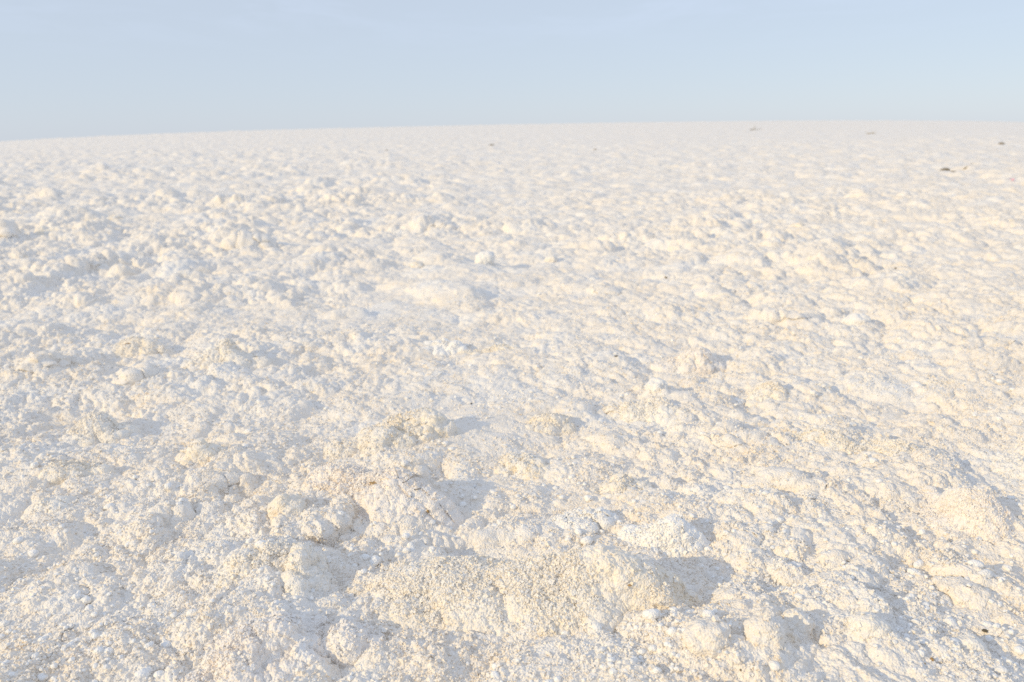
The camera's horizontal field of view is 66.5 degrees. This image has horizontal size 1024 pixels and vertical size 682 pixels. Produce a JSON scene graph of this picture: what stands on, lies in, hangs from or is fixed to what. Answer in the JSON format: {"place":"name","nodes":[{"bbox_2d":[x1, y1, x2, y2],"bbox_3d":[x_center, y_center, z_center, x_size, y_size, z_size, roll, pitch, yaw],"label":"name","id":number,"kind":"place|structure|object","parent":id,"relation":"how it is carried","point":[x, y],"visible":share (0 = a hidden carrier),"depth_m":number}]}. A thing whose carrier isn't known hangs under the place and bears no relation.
{"place":"outdoors","nodes":[
{"label":"outdoors","id":0,"kind":"place"},
{"bbox_2d":[0,120,1023,681],"bbox_3d":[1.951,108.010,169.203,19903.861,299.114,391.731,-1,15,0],"label":"ground","id":1,"kind":"structure","parent":0,"point":[684,222],"depth_m":4.26},
{"bbox_2d":[34,225,63,235],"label":"salt mound","id":2,"kind":"object","parent":1,"relation":"on","point":[41,230],"visible":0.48,"depth_m":10.59},
{"bbox_2d":[21,494,77,520],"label":"salt mound","id":3,"kind":"object","parent":1,"relation":"on","point":[52,504],"visible":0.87,"depth_m":2.71},
{"bbox_2d":[38,459,115,485],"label":"salt mound","id":4,"kind":"object","parent":1,"relation":"on","point":[54,473],"visible":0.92,"depth_m":2.93},
{"bbox_2d":[80,214,124,220],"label":"salt mound","id":5,"kind":"object","parent":1,"relation":"on","point":[114,217],"visible":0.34,"depth_m":12.19},
{"bbox_2d":[64,410,142,446],"bbox_3d":[-1.842,0.408,3.474,0.385,0.196,0.314,8,17,29],"label":"salt mound","id":6,"kind":"object","parent":1,"relation":"on","point":[91,428],"visible":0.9,"depth_m":3.41},
{"bbox_2d":[103,336,175,357],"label":"salt mound","id":7,"kind":"object","parent":1,"relation":"on","point":[138,345],"visible":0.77,"depth_m":4.78},
{"bbox_2d":[174,438,226,465],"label":"salt mound","id":8,"kind":"object","parent":1,"relation":"on","point":[200,451],"visible":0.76,"depth_m":3.05},
{"bbox_2d":[181,338,276,370],"bbox_3d":[-1.654,0.121,4.390,0.730,0.241,0.445,-6,16,-18],"label":"salt mound","id":9,"kind":"object","parent":1,"relation":"on","point":[225,349],"visible":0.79,"depth_m":4.33},
{"bbox_2d":[210,539,333,598],"bbox_3d":[-0.725,0.686,2.297,0.501,0.225,0.390,-1,15,0],"label":"salt mound","id":10,"kind":"object","parent":1,"relation":"on","point":[304,567],"visible":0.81,"depth_m":2.24},
{"bbox_2d":[179,609,385,681],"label":"salt mound","id":11,"kind":"object","parent":1,"relation":"on","point":[283,645],"visible":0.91,"depth_m":1.92},
{"bbox_2d":[265,493,307,518],"bbox_3d":[-0.747,0.564,2.613,0.137,0.117,0.122,13,20,42],"label":"salt lump","id":12,"kind":"object","parent":1,"relation":"on","point":[286,505],"visible":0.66,"depth_m":2.58},
{"bbox_2d":[303,463,466,527],"bbox_3d":[-0.477,0.561,2.763,0.742,0.246,0.361,5,16,22],"label":"salt mound","id":13,"kind":"object","parent":1,"relation":"on","point":[389,494],"visible":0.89,"depth_m":2.67},
{"bbox_2d":[323,407,460,461],"bbox_3d":[-0.507,0.404,3.307,0.689,0.192,0.384,-12,19,-36],"label":"salt mound","id":14,"kind":"object","parent":1,"relation":"on","point":[412,427],"visible":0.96,"depth_m":3.24},
{"bbox_2d":[411,261,424,267],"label":"salt lump","id":15,"kind":"object","parent":1,"relation":"on","point":[416,264],"visible":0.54,"depth_m":7.52},
{"bbox_2d":[422,337,466,356],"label":"salt mound","id":16,"kind":"object","parent":1,"relation":"on","point":[442,346],"visible":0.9,"depth_m":4.67},
{"bbox_2d":[475,251,494,264],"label":"salt lump","id":17,"kind":"object","parent":1,"relation":"on","point":[486,257],"visible":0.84,"depth_m":7.40},
{"bbox_2d":[457,343,519,354],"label":"salt mound","id":18,"kind":"object","parent":1,"relation":"on","point":[494,347],"visible":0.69,"depth_m":4.63},
{"bbox_2d":[0,250,1023,681],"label":"salt crumbs","id":19,"kind":"object","parent":1,"relation":"on","point":[596,626],"visible":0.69,"depth_m":2.23},
{"bbox_2d":[340,544,703,637],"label":"salt ridge","id":20,"kind":"structure","parent":1,"relation":"on","point":[554,594],"depth_m":2.08},
{"bbox_2d":[494,452,550,479],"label":"salt mound","id":21,"kind":"object","parent":1,"relation":"on","point":[525,465],"visible":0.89,"depth_m":3.06},
{"bbox_2d":[524,412,576,435],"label":"salt mound","id":22,"kind":"object","parent":1,"relation":"on","point":[555,424],"visible":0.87,"depth_m":3.46},
{"bbox_2d":[544,254,557,262],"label":"salt lump","id":23,"kind":"object","parent":1,"relation":"on","point":[552,258],"visible":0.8,"depth_m":7.72},
{"bbox_2d":[550,506,618,533],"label":"salt mound","id":24,"kind":"object","parent":1,"relation":"on","point":[588,519],"visible":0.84,"depth_m":2.58},
{"bbox_2d":[590,472,652,498],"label":"salt mound","id":25,"kind":"object","parent":1,"relation":"on","point":[618,483],"visible":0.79,"depth_m":2.85},
{"bbox_2d":[603,395,701,427],"bbox_3d":[0.682,0.346,3.603,0.619,0.169,0.290,7,17,28],"label":"salt mound","id":26,"kind":"object","parent":1,"relation":"on","point":[655,408],"visible":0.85,"depth_m":3.56},
{"bbox_2d":[644,377,667,392],"bbox_3d":[0.711,0.227,3.840,0.107,0.099,0.114,-5,15,-15],"label":"salt lump","id":27,"kind":"object","parent":1,"relation":"on","point":[654,384],"visible":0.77,"depth_m":3.81},
{"bbox_2d":[616,513,710,559],"bbox_3d":[0.466,0.626,2.475,0.343,0.162,0.204,6,16,24],"label":"salt mound","id":28,"kind":"object","parent":1,"relation":"on","point":[674,535],"visible":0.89,"depth_m":2.43},
{"bbox_2d":[650,346,726,374],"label":"salt mound","id":29,"kind":"object","parent":1,"relation":"on","point":[701,360],"visible":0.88,"depth_m":4.28},
{"bbox_2d":[681,615,731,658],"bbox_3d":[0.468,0.725,1.889,0.124,0.122,0.120,-1,15,0],"label":"salt lump","id":30,"kind":"object","parent":1,"relation":"on","point":[708,636],"visible":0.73,"depth_m":1.85},
{"bbox_2d":[733,398,744,405],"bbox_3d":[1.092,0.303,3.782,0.058,0.058,0.058,12,20,40],"label":"salt pebble","id":31,"kind":"object","parent":1,"relation":"on","point":[740,401],"visible":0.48,"depth_m":3.77},
{"bbox_2d":[742,613,785,650],"bbox_3d":[0.613,0.712,1.901,0.104,0.108,0.106,-1,15,0],"label":"salt lump","id":32,"kind":"object","parent":1,"relation":"on","point":[760,630],"visible":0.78,"depth_m":1.87},
{"bbox_2d":[744,379,794,407],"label":"salt mound","id":33,"kind":"object","parent":1,"relation":"on","point":[774,389],"visible":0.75,"depth_m":3.77},
{"bbox_2d":[770,260,790,268],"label":"lump","id":34,"kind":"structure","parent":1,"relation":"on","point":[783,264],"depth_m":7.27},
{"bbox_2d":[790,222,803,227],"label":"salt lump","id":35,"kind":"object","parent":1,"relation":"on","point":[799,224],"visible":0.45,"depth_m":9.97},
{"bbox_2d":[781,607,815,636],"bbox_3d":[0.727,0.714,1.981,0.082,0.080,0.081,10,19,37],"label":"salt lump","id":36,"kind":"object","parent":1,"relation":"on","point":[796,618],"visible":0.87,"depth_m":1.96},
{"bbox_2d":[809,390,818,396],"bbox_3d":[1.454,0.254,3.764,0.044,0.038,0.044,-1,15,0],"label":"salt pebble","id":37,"kind":"object","parent":1,"relation":"on","point":[814,393],"visible":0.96,"depth_m":3.75},
{"bbox_2d":[814,381,836,392],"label":"salt mound","id":38,"kind":"object","parent":1,"relation":"on","point":[824,385],"visible":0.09,"depth_m":3.86},
{"bbox_2d":[840,313,871,324],"bbox_3d":[2.281,-0.117,5.184,0.187,0.147,0.177,-1,15,0],"label":"salt lump","id":39,"kind":"object","parent":1,"relation":"on","point":[856,318],"visible":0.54,"depth_m":5.13},
{"bbox_2d":[844,610,890,640],"bbox_3d":[0.892,0.722,1.967,0.105,0.094,0.102,-1,15,0],"label":"salt lump","id":40,"kind":"object","parent":1,"relation":"on","point":[865,625],"visible":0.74,"depth_m":1.93},
{"bbox_2d":[792,427,944,455],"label":"salt ridge","id":41,"kind":"structure","parent":1,"relation":"on","point":[835,441],"depth_m":3.13},
{"bbox_2d":[910,381,922,387],"bbox_3d":[2.006,0.232,3.881,0.067,0.061,0.067,-1,15,0],"label":"salt pebble","id":42,"kind":"object","parent":1,"relation":"on","point":[915,384],"visible":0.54,"depth_m":3.87},
{"bbox_2d":[911,485,940,502],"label":"salt mound","id":43,"kind":"object","parent":1,"relation":"on","point":[930,493],"visible":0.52,"depth_m":2.71},
{"bbox_2d":[908,379,964,386],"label":"salt mound","id":44,"kind":"object","parent":1,"relation":"on","point":[926,382],"visible":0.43,"depth_m":3.92},
{"bbox_2d":[916,485,1017,544],"bbox_3d":[1.487,0.574,2.542,0.375,0.201,0.262,9,18,34],"label":"salt mound","id":45,"kind":"object","parent":1,"relation":"on","point":[981,512],"visible":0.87,"depth_m":2.50},
{"bbox_2d":[954,634,987,651],"bbox_3d":[1.139,0.769,1.952,0.091,0.078,0.086,-1,15,0],"label":"salt lump","id":46,"kind":"object","parent":1,"relation":"on","point":[967,642],"visible":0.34,"depth_m":1.93},
{"bbox_2d":[984,371,997,375],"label":"salt mound","id":47,"kind":"object","parent":1,"relation":"on","point":[993,373],"visible":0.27,"depth_m":3.99},
{"bbox_2d":[0,0,1023,141],"label":"sky","id":48,"kind":"structure","parent":0,"point":[69,68]}
]}

